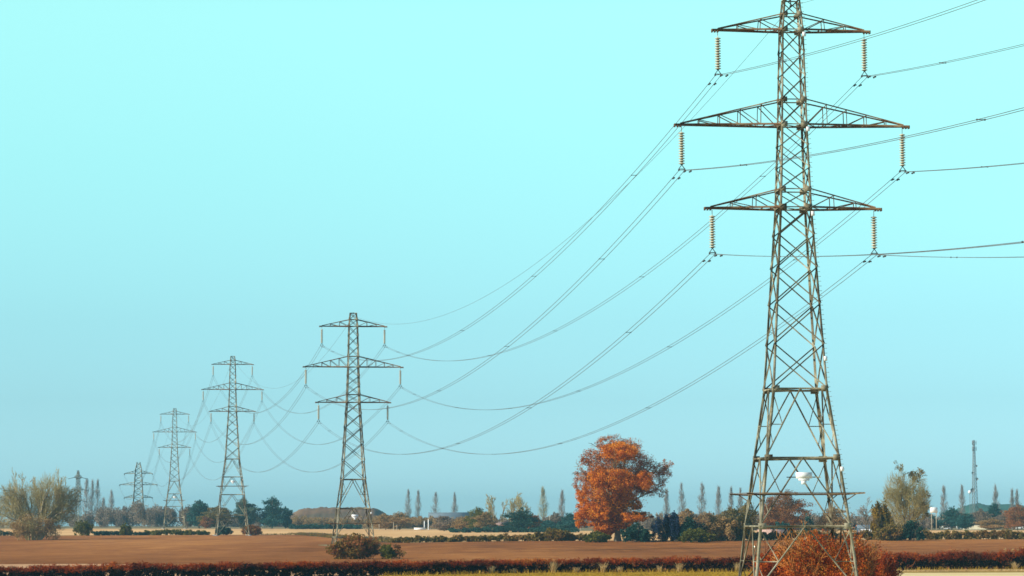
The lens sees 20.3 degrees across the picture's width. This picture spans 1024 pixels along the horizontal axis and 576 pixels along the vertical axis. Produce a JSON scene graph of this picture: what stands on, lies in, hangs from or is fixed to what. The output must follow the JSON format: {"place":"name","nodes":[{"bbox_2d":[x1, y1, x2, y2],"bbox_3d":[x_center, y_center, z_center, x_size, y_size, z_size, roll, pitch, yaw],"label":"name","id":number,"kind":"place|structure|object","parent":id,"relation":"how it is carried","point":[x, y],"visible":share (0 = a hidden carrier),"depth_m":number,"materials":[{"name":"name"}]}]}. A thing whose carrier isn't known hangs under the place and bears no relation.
{"place":"outdoors","nodes":[
{"label":"outdoors","id":0,"kind":"place"},
{"bbox_2d":[273,507,386,526],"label":"hill","id":1,"kind":"structure","parent":0,"point":[324,512],"depth_m":1852.30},
{"bbox_2d":[0,564,674,575],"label":"headland path","id":2,"kind":"structure","parent":0,"point":[17,565],"depth_m":431.98,"materials":[{"name":"soil"}]},
{"bbox_2d":[0,535,1023,575],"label":"ploughed field","id":3,"kind":"structure","parent":0,"point":[162,549],"depth_m":624.48,"materials":[{"name":"soil"}]},
{"bbox_2d":[9,509,61,539],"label":"bush","id":4,"kind":"object","parent":3,"relation":"on","point":[25,527],"visible":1,"depth_m":846.09,"materials":[{"name":"beige plant"}]},
{"bbox_2d":[0,467,85,539],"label":"willow tree","id":5,"kind":"object","parent":3,"relation":"on","point":[58,510],"visible":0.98,"depth_m":855.70,"materials":[{"name":"green plant"}]},
{"bbox_2d":[73,520,93,535],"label":"bush","id":6,"kind":"object","parent":3,"relation":"on","point":[82,528],"visible":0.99,"depth_m":974.97,"materials":[{"name":"green plant"}]},
{"bbox_2d":[119,523,132,534],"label":"bush","id":7,"kind":"object","parent":3,"relation":"on","point":[125,529],"visible":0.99,"depth_m":975.38,"materials":[{"name":"green plant"}]},
{"bbox_2d":[216,526,233,534],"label":"bush","id":8,"kind":"object","parent":3,"relation":"on","point":[225,531],"visible":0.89,"depth_m":970.48,"materials":[{"name":"green plant"}]},
{"bbox_2d":[201,356,263,535],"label":"pylon","id":9,"kind":"object","parent":3,"relation":"on","point":[239,462],"visible":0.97,"depth_m":959.34,"materials":[{"name":"metal"}]},
{"bbox_2d":[241,524,262,534],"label":"bush","id":10,"kind":"object","parent":3,"relation":"on","point":[254,530],"visible":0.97,"depth_m":958.81,"materials":[{"name":"brown plant"}]},
{"bbox_2d":[261,532,395,542],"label":"hedge","id":11,"kind":"object","parent":3,"relation":"on","point":[379,539],"visible":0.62,"depth_m":859.53,"materials":[{"name":"green plant"}]},
{"bbox_2d":[303,312,403,553],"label":"pylon","id":12,"kind":"object","parent":3,"relation":"on","point":[360,426],"visible":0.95,"depth_m":592.98,"materials":[{"name":"metal"}]},
{"bbox_2d":[325,532,406,558],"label":"bush","id":13,"kind":"object","parent":3,"relation":"on","point":[357,546],"visible":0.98,"depth_m":501.24,"materials":[{"name":"green plant"}]},
{"bbox_2d":[378,544,397,558],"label":"bush","id":14,"kind":"object","parent":3,"relation":"on","point":[387,552],"visible":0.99,"depth_m":500.37,"materials":[{"name":"green plant"}]},
{"bbox_2d":[390,531,611,542],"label":"hedge","id":15,"kind":"object","parent":3,"relation":"on","point":[480,538],"visible":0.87,"depth_m":690.81,"materials":[{"name":"green plant"}]},
{"bbox_2d":[530,527,575,540],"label":"bush","id":16,"kind":"object","parent":3,"relation":"on","point":[555,534],"visible":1,"depth_m":687.35,"materials":[{"name":"green plant"}]},
{"bbox_2d":[583,530,609,541],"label":"bush","id":17,"kind":"object","parent":3,"relation":"on","point":[597,536],"visible":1,"depth_m":668.46,"materials":[{"name":"green plant"}]},
{"bbox_2d":[572,435,673,540],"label":"oak tree","id":18,"kind":"object","parent":3,"relation":"on","point":[616,486],"visible":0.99,"depth_m":675.55,"materials":[{"name":"orange plant"}]},
{"bbox_2d":[620,522,652,541],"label":"bush","id":19,"kind":"object","parent":3,"relation":"on","point":[633,531],"visible":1,"depth_m":668.16,"materials":[{"name":"green plant"}]},
{"bbox_2d":[651,510,680,541],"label":"bush","id":20,"kind":"object","parent":3,"relation":"on","point":[667,528],"visible":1,"depth_m":671.69,"materials":[{"name":"green plant"}]},
{"bbox_2d":[671,516,710,540],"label":"bush","id":21,"kind":"object","parent":3,"relation":"on","point":[688,523],"visible":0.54,"depth_m":672.64,"materials":[{"name":"green plant"}]},
{"bbox_2d":[677,528,715,542],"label":"bush","id":22,"kind":"object","parent":3,"relation":"on","point":[692,536],"visible":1,"depth_m":663.72,"materials":[{"name":"green plant"}]},
{"bbox_2d":[704,512,738,540],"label":"bush","id":23,"kind":"object","parent":3,"relation":"on","point":[722,529],"visible":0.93,"depth_m":675.46,"materials":[{"name":"beige plant"}]},
{"bbox_2d":[729,506,756,540],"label":"bush","id":24,"kind":"object","parent":3,"relation":"on","point":[740,528],"visible":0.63,"depth_m":680.93,"materials":[{"name":"green plant"}]},
{"bbox_2d":[864,496,894,539],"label":"ochre tree","id":25,"kind":"object","parent":3,"relation":"on","point":[881,516],"visible":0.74,"depth_m":686.68,"materials":[{"name":"yellow plant"}]},
{"bbox_2d":[873,522,903,540],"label":"bush","id":26,"kind":"object","parent":3,"relation":"on","point":[888,533],"visible":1,"depth_m":671.70,"materials":[{"name":"green plant"}]},
{"bbox_2d":[901,520,925,540],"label":"bush","id":27,"kind":"object","parent":3,"relation":"on","point":[911,528],"visible":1,"depth_m":672.42,"materials":[{"name":"green plant"}]},
{"bbox_2d":[0,523,1023,575],"bbox_3d":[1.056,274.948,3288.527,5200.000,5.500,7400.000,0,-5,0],"label":"ground","id":28,"kind":"structure","parent":0,"point":[265,527],"depth_m":1412.71,"materials":[{"name":"brown soil"}]},
{"bbox_2d":[67,470,87,525],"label":"pylon","id":29,"kind":"object","parent":28,"relation":"on","point":[77,479],"visible":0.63,"depth_m":1496.20,"materials":[{"name":"metal"}]},
{"bbox_2d":[80,479,90,513],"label":"poplar tree","id":30,"kind":"object","parent":28,"relation":"on","point":[86,493],"visible":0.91,"depth_m":2139.12,"materials":[{"name":"grey plant"}]},
{"bbox_2d":[92,479,101,526],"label":"poplar tree","id":31,"kind":"object","parent":28,"relation":"on","point":[97,491],"visible":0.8,"depth_m":2139.48,"materials":[{"name":"grey plant"}]},
{"bbox_2d":[92,530,146,534],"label":"hedge","id":32,"kind":"object","parent":28,"relation":"on","point":[103,532],"visible":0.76,"depth_m":985.76,"materials":[{"name":"green plant"}]},
{"bbox_2d":[119,463,157,525],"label":"pylon","id":33,"kind":"object","parent":28,"relation":"on","point":[135,491],"visible":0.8,"depth_m":1828.40,"materials":[{"name":"metal"}]},
{"bbox_2d":[62,498,283,526],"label":"woodland","id":34,"kind":"object","parent":28,"relation":"on","point":[103,517],"visible":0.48,"depth_m":1701.65,"materials":[{"name":"plant"}]},
{"bbox_2d":[144,529,209,534],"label":"hedge","id":35,"kind":"object","parent":28,"relation":"on","point":[176,532],"visible":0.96,"depth_m":985.97,"materials":[{"name":"green plant"}]},
{"bbox_2d":[185,500,208,528],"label":"tree","id":36,"kind":"object","parent":28,"relation":"on","point":[198,508],"visible":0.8,"depth_m":1393.74,"materials":[{"name":"teal plant"}]},
{"bbox_2d":[200,516,213,528],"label":"tree","id":37,"kind":"object","parent":28,"relation":"on","point":[206,522],"visible":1,"depth_m":1373.98,"materials":[{"name":"orange plant"}]},
{"bbox_2d":[196,506,240,526],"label":"tree","id":38,"kind":"object","parent":28,"relation":"on","point":[212,515],"visible":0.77,"depth_m":1382.67,"materials":[{"name":"brown plant"}]},
{"bbox_2d":[233,498,261,527],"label":"tree","id":39,"kind":"object","parent":28,"relation":"on","point":[251,511],"visible":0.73,"depth_m":1393.11,"materials":[{"name":"green plant"}]},
{"bbox_2d":[250,496,290,528],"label":"tree","id":40,"kind":"object","parent":28,"relation":"on","point":[271,515],"visible":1,"depth_m":1393.45,"materials":[{"name":"teal plant"}]},
{"bbox_2d":[281,506,294,528],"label":"tree","id":41,"kind":"object","parent":28,"relation":"on","point":[288,511],"visible":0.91,"depth_m":1404.18,"materials":[{"name":"teal plant"}]},
{"bbox_2d":[286,515,460,528],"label":"scrub","id":42,"kind":"object","parent":28,"relation":"on","point":[304,520],"visible":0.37,"depth_m":1474.08,"materials":[{"name":"beige plant"}]},
{"bbox_2d":[428,512,473,518],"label":"shed","id":43,"kind":"structure","parent":28,"relation":"on","point":[447,514],"depth_m":1599.98,"materials":[{"name":"grey metal"}]},
{"bbox_2d":[537,486,548,518],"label":"poplar tree","id":44,"kind":"object","parent":28,"relation":"on","point":[542,496],"visible":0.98,"depth_m":1879.32,"materials":[{"name":"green plant"}]},
{"bbox_2d":[558,489,565,517],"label":"poplar tree","id":45,"kind":"object","parent":28,"relation":"on","point":[562,505],"visible":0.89,"depth_m":1879.33,"materials":[{"name":"grey plant"}]},
{"bbox_2d":[376,511,764,529],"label":"woodland","id":46,"kind":"object","parent":28,"relation":"on","point":[647,523],"visible":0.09,"depth_m":1242.56,"materials":[{"name":"green plant"}]},
{"bbox_2d":[697,483,706,513],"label":"poplar tree","id":47,"kind":"object","parent":28,"relation":"on","point":[702,500],"visible":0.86,"depth_m":1944.56,"materials":[{"name":"grey plant"}]},
{"bbox_2d":[714,483,722,513],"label":"poplar tree","id":48,"kind":"object","parent":28,"relation":"on","point":[718,500],"visible":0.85,"depth_m":1944.37,"materials":[{"name":"grey plant"}]},
{"bbox_2d":[719,529,869,539],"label":"hedge","id":49,"kind":"object","parent":28,"relation":"on","point":[771,535],"visible":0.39,"depth_m":688.95,"materials":[{"name":"green plant"}]},
{"bbox_2d":[785,510,1020,529],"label":"woodland","id":50,"kind":"object","parent":28,"relation":"on","point":[926,522],"visible":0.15,"depth_m":1235.54,"materials":[{"name":"green plant"}]},
{"bbox_2d":[939,486,948,515],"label":"poplar tree","id":51,"kind":"object","parent":28,"relation":"on","point":[942,496],"visible":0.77,"depth_m":1944.13,"materials":[{"name":"grey plant"}]},
{"bbox_2d":[866,528,1023,539],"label":"hedge","id":52,"kind":"object","parent":28,"relation":"on","point":[1004,533],"visible":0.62,"depth_m":688.95,"materials":[{"name":"green plant"}]},
{"bbox_2d":[939,506,962,529],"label":"tree","id":53,"kind":"object","parent":28,"relation":"on","point":[951,515],"visible":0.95,"depth_m":1244.21,"materials":[{"name":"teal plant"}]},
{"bbox_2d":[957,484,966,513],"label":"poplar tree","id":54,"kind":"object","parent":28,"relation":"on","point":[961,494],"visible":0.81,"depth_m":1944.29,"materials":[{"name":"grey plant"}]},
{"bbox_2d":[953,512,975,529],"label":"tree","id":55,"kind":"object","parent":28,"relation":"on","point":[965,521],"visible":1,"depth_m":1233.98,"materials":[{"name":"teal plant"}]},
{"bbox_2d":[971,440,977,512],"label":"radio mast","id":56,"kind":"object","parent":28,"relation":"on","point":[974,473],"visible":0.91,"depth_m":1646.38,"materials":[{"name":"grey metal"}]},
{"bbox_2d":[972,508,994,525],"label":"tree","id":57,"kind":"object","parent":28,"relation":"on","point":[981,514],"visible":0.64,"depth_m":1293.70,"materials":[{"name":"brown plant"}]},
{"bbox_2d":[985,503,1003,518],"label":"tree","id":58,"kind":"object","parent":28,"relation":"on","point":[993,509],"visible":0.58,"depth_m":1294.42,"materials":[{"name":"teal plant"}]},
{"bbox_2d":[0,0,1023,525],"label":"sky","id":59,"kind":"structure","parent":0,"point":[187,187],"materials":[{"name":"blue"}]},
{"bbox_2d":[1,529,1023,541],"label":"stubble field","id":60,"kind":"structure","parent":0,"point":[395,533],"depth_m":1087.00,"materials":[{"name":"beige plant"}]},
{"bbox_2d":[153,408,195,528],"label":"pylon","id":61,"kind":"object","parent":60,"relation":"on","point":[174,497],"visible":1,"depth_m":1357.78,"materials":[{"name":"metal"}]},
{"bbox_2d":[372,513,395,529],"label":"tree","id":62,"kind":"object","parent":60,"relation":"on","point":[384,522],"visible":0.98,"depth_m":1243.01,"materials":[{"name":"beige plant"}]},
{"bbox_2d":[384,511,415,529],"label":"tree","id":63,"kind":"object","parent":60,"relation":"on","point":[402,520],"visible":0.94,"depth_m":1242.86,"materials":[{"name":"beige plant"}]},
{"bbox_2d":[288,523,579,532],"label":"scrub","id":64,"kind":"object","parent":60,"relation":"on","point":[500,528],"visible":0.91,"depth_m":1076.45,"materials":[{"name":"green plant"}]},
{"bbox_2d":[430,516,456,530],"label":"tree","id":65,"kind":"object","parent":60,"relation":"on","point":[442,523],"visible":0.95,"depth_m":1153.46,"materials":[{"name":"brown plant"}]},
{"bbox_2d":[448,516,469,529],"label":"tree","id":66,"kind":"object","parent":60,"relation":"on","point":[459,523],"visible":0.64,"depth_m":1144.18,"materials":[{"name":"beige plant"}]},
{"bbox_2d":[463,506,495,528],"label":"tree","id":67,"kind":"object","parent":60,"relation":"on","point":[475,514],"visible":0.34,"depth_m":1115.10,"materials":[{"name":"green plant"}]},
{"bbox_2d":[470,511,499,528],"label":"tree","id":68,"kind":"object","parent":60,"relation":"on","point":[485,519],"visible":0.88,"depth_m":1084.90,"materials":[{"name":"beige plant"}]},
{"bbox_2d":[485,494,509,521],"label":"bare tree","id":69,"kind":"object","parent":60,"relation":"on","point":[491,507],"visible":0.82,"depth_m":1146.36,"materials":[{"name":"beige plant"}]},
{"bbox_2d":[506,492,522,519],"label":"bare tree","id":70,"kind":"object","parent":60,"relation":"on","point":[513,505],"visible":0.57,"depth_m":1156.94,"materials":[{"name":"beige plant"}]},
{"bbox_2d":[501,507,542,527],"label":"tree","id":71,"kind":"object","parent":60,"relation":"on","point":[523,519],"visible":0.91,"depth_m":1094.27,"materials":[{"name":"green plant"}]},
{"bbox_2d":[551,520,579,528],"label":"tree","id":72,"kind":"object","parent":60,"relation":"on","point":[565,524],"visible":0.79,"depth_m":1173.96,"materials":[{"name":"teal plant"}]},
{"bbox_2d":[678,508,700,525],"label":"tree","id":73,"kind":"object","parent":60,"relation":"on","point":[687,512],"visible":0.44,"depth_m":995.52,"materials":[{"name":"beige plant"}]},
{"bbox_2d":[694,511,721,528],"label":"tree","id":74,"kind":"object","parent":60,"relation":"on","point":[704,517],"visible":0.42,"depth_m":994.96,"materials":[{"name":"beige plant"}]},
{"bbox_2d":[716,506,737,520],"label":"tree","id":75,"kind":"object","parent":60,"relation":"on","point":[729,513],"visible":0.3,"depth_m":995.93,"materials":[{"name":"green plant"}]},
{"bbox_2d":[736,502,758,529],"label":"tree","id":76,"kind":"object","parent":60,"relation":"on","point":[743,509],"visible":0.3,"depth_m":856.60,"materials":[{"name":"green plant"}]},
{"bbox_2d":[758,497,782,529],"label":"tree","id":77,"kind":"object","parent":60,"relation":"on","point":[772,515],"visible":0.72,"depth_m":875.71,"materials":[{"name":"orange plant"}]},
{"bbox_2d":[764,489,813,531],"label":"tree","id":78,"kind":"object","parent":60,"relation":"on","point":[788,507],"visible":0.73,"depth_m":894.16,"materials":[{"name":"orange plant"}]},
{"bbox_2d":[813,504,850,531],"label":"tree","id":79,"kind":"object","parent":60,"relation":"on","point":[840,519],"visible":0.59,"depth_m":895.25,"materials":[{"name":"beige plant"}]},
{"bbox_2d":[857,498,872,532],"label":"bare tree","id":80,"kind":"object","parent":60,"relation":"on","point":[865,515],"visible":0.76,"depth_m":895.20,"materials":[{"name":"grey plant"}]},
{"bbox_2d":[878,462,933,526],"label":"tree","id":81,"kind":"object","parent":60,"relation":"on","point":[917,501],"visible":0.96,"depth_m":717.94,"materials":[{"name":"green plant"}]},
{"bbox_2d":[973,518,1005,529],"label":"tree","id":82,"kind":"object","parent":60,"relation":"on","point":[991,524],"visible":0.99,"depth_m":1174.19,"materials":[{"name":"beige plant"}]},
{"bbox_2d":[1001,502,1023,530],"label":"tree","id":83,"kind":"object","parent":60,"relation":"on","point":[1017,515],"visible":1,"depth_m":1144.22,"materials":[{"name":"orange plant"}]},
{"bbox_2d":[380,566,1022,575],"bbox_3d":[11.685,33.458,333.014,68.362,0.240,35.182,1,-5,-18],"label":"grass","id":84,"kind":"structure","parent":0,"point":[701,573],"depth_m":335.88,"materials":[{"name":"green plant"}]},
{"bbox_2d":[889,569,1023,571],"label":"grass","id":85,"kind":"structure","parent":0,"point":[953,570],"depth_m":352.39,"materials":[{"name":"plant"}]},
{"bbox_2d":[898,571,1023,572],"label":"verge","id":86,"kind":"structure","parent":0,"point":[966,572],"depth_m":346.59,"materials":[{"name":"plant"}]},
{"bbox_2d":[0,546,1023,575],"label":"hedge","id":87,"kind":"object","parent":86,"relation":"on","point":[695,563],"visible":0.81,"depth_m":341.44,"materials":[{"name":"red plant"}]},
{"bbox_2d":[747,541,788,575],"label":"thorn bush","id":88,"kind":"object","parent":86,"relation":"on","point":[766,568],"visible":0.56,"depth_m":254.14,"materials":[{"name":"red plant"}]},
{"bbox_2d":[674,0,909,575],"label":"pylon","id":89,"kind":"object","parent":86,"relation":"on","point":[802,477],"visible":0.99,"depth_m":251.33,"materials":[{"name":"metal"}]},
{"bbox_2d":[305,172,682,409],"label":"power cable","id":90,"kind":"object","parent":89,"relation":"hanging from","point":[536,319],"visible":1,"depth_m":319.54,"materials":[{"name":"metal"}]},
{"bbox_2d":[318,255,713,453],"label":"power cable","id":91,"kind":"object","parent":89,"relation":"hanging from","point":[709,260],"visible":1,"depth_m":312.84,"materials":[{"name":"metal"}]},
{"bbox_2d":[321,76,719,360],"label":"power cable","id":92,"kind":"object","parent":89,"relation":"attached to","point":[709,83],"visible":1,"depth_m":315.16,"materials":[{"name":"metal"}]},
{"bbox_2d":[354,23,776,323],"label":"earth wire","id":93,"kind":"object","parent":89,"relation":"attached to","point":[611,199],"visible":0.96,"depth_m":323.71,"materials":[{"name":"metal"}]},
{"bbox_2d":[384,77,865,360],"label":"power cable","id":94,"kind":"object","parent":89,"relation":"attached to","point":[855,84],"visible":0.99,"depth_m":324.24,"materials":[{"name":"metal"}]},
{"bbox_2d":[387,255,876,454],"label":"power cable","id":95,"kind":"object","parent":89,"relation":"hanging from","point":[864,261],"visible":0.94,"depth_m":319.93,"materials":[{"name":"metal"}]},
{"bbox_2d":[400,172,903,409],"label":"power cable","id":96,"kind":"object","parent":89,"relation":"hanging from","point":[892,179],"visible":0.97,"depth_m":321.11,"materials":[{"name":"metal"}]},
{"bbox_2d":[715,0,984,76],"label":"power cable","id":97,"kind":"object","parent":89,"relation":"attached to","point":[786,60],"visible":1,"depth_m":209.69,"materials":[{"name":"metal"}]},
{"bbox_2d":[679,107,1023,172],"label":"power cable","id":98,"kind":"object","parent":89,"relation":"attached to","point":[980,119],"visible":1,"depth_m":195.11,"materials":[{"name":"metal"}]},
{"bbox_2d":[714,241,1023,256],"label":"power cable","id":99,"kind":"object","parent":89,"relation":"attached to","point":[715,255],"visible":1,"depth_m":196.76,"materials":[{"name":"metal"}]},
{"bbox_2d":[862,44,1023,77],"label":"power cable","id":100,"kind":"object","parent":89,"relation":"attached to","point":[943,63],"visible":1,"depth_m":230.91,"materials":[{"name":"metal"}]},
{"bbox_2d":[877,255,1018,257],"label":"power cable","id":101,"kind":"object","parent":89,"relation":"attached to","point":[950,257],"visible":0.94,"depth_m":227.92,"materials":[{"name":"metal"}]},
{"bbox_2d":[904,163,1023,173],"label":"power cable","id":102,"kind":"object","parent":89,"relation":"attached to","point":[962,168],"visible":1,"depth_m":235.82,"materials":[{"name":"metal"}]},
{"bbox_2d":[768,519,869,575],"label":"thorn bush","id":103,"kind":"object","parent":86,"relation":"on","point":[812,559],"visible":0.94,"depth_m":248.41,"materials":[{"name":"red plant"}]},
{"bbox_2d":[835,525,883,575],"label":"thorn bush","id":104,"kind":"object","parent":86,"relation":"on","point":[862,552],"visible":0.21,"depth_m":253.66,"materials":[{"name":"red plant"}]},
{"bbox_2d":[899,572,1023,575],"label":"cut field","id":105,"kind":"structure","parent":0,"point":[970,574],"depth_m":332.38,"materials":[{"name":"beige plant"}]},
{"bbox_2d":[867,541,914,575],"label":"thorn bush","id":106,"kind":"object","parent":105,"relation":"on","point":[886,565],"visible":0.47,"depth_m":266.02,"materials":[{"name":"red plant"}]},
{"bbox_2d":[938,503,1023,520],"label":"hill","id":107,"kind":"structure","parent":0,"point":[969,508],"depth_m":2264.69,"materials":[{"name":"green plant"}]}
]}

